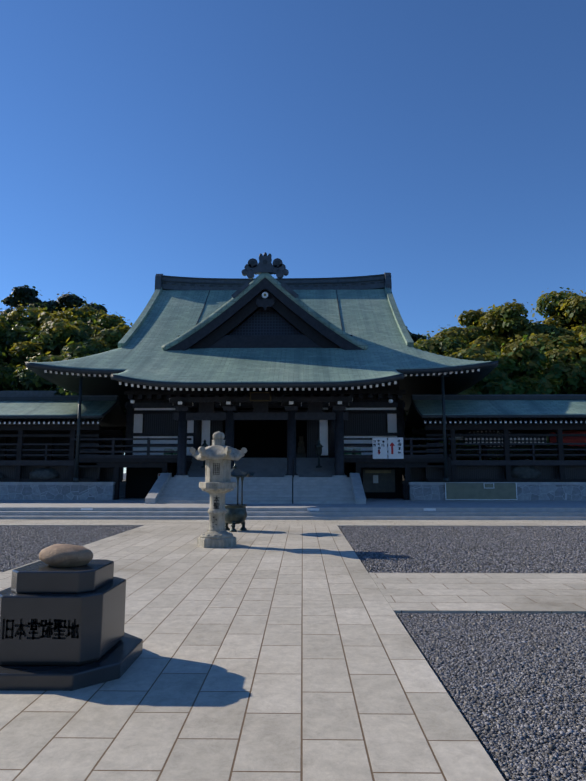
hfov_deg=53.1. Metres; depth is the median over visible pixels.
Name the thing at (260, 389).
eave rafters
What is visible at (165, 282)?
roof ridge
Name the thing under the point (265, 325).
gable face
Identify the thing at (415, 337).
cedar tree
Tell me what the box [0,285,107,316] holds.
cedar tree
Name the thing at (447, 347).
tree
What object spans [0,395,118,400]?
wing ridge
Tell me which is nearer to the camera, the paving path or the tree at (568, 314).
the paving path
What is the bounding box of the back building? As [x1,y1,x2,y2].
[0,391,123,480]
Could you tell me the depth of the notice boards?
27.35 m
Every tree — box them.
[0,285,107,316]
[0,307,43,366]
[0,342,21,390]
[2,300,130,363]
[6,351,125,450]
[9,311,131,368]
[403,326,430,480]
[406,333,501,413]
[422,299,546,352]
[456,338,569,394]
[521,330,585,393]
[525,287,585,342]
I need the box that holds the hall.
[0,380,585,499]
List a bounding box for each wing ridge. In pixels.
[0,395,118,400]
[411,394,585,400]
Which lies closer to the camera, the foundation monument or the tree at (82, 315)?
the foundation monument
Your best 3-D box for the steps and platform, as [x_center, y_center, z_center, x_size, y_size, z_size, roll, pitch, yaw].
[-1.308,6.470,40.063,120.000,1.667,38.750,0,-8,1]
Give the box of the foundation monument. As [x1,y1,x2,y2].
[0,544,142,690]
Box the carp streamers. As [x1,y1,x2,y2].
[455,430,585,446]
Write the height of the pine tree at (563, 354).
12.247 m
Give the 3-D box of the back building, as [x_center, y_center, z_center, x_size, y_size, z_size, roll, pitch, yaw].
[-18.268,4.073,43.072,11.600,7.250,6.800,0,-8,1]
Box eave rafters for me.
[44,369,479,390]
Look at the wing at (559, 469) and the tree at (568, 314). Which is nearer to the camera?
the wing at (559, 469)
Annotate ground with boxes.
[0,473,585,780]
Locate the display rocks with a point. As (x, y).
(524, 472)
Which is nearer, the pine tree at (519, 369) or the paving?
the paving
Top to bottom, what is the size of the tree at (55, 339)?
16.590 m
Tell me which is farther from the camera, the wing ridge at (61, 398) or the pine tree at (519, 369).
the pine tree at (519, 369)
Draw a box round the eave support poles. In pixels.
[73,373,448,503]
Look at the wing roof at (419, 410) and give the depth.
28.92 m
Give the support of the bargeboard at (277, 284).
on the roof at (142, 357)
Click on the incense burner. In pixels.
(236, 514)
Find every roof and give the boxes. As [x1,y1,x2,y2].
[0,401,125,426]
[25,288,498,413]
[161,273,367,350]
[405,400,585,426]
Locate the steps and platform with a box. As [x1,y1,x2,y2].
[0,473,585,519]
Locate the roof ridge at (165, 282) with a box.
[118,273,413,347]
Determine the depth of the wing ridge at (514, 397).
29.92 m
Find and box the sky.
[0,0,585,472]
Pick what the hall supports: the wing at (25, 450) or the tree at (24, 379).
the wing at (25, 450)
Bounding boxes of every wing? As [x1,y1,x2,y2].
[0,416,122,481]
[412,418,585,481]
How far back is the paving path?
4.52 m
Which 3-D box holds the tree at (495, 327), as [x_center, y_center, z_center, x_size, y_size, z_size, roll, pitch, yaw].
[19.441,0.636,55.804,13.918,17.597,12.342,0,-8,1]
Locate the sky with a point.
(437, 146)
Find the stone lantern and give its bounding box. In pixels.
[189,431,246,547]
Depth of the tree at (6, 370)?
43.03 m
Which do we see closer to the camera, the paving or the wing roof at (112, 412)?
the paving
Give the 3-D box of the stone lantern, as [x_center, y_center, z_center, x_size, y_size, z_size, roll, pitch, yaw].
[-1.739,2.256,13.530,1.340,2.645,1.210,0,-8,1]
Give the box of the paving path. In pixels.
[0,525,504,780]
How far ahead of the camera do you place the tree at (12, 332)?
51.36 m
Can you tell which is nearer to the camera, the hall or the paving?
the paving
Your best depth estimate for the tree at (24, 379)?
41.05 m
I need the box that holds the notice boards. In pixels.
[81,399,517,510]
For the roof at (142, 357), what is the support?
on the hall
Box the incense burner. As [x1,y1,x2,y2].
[225,463,254,531]
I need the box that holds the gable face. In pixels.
[166,252,362,350]
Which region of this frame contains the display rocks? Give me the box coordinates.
[0,459,540,478]

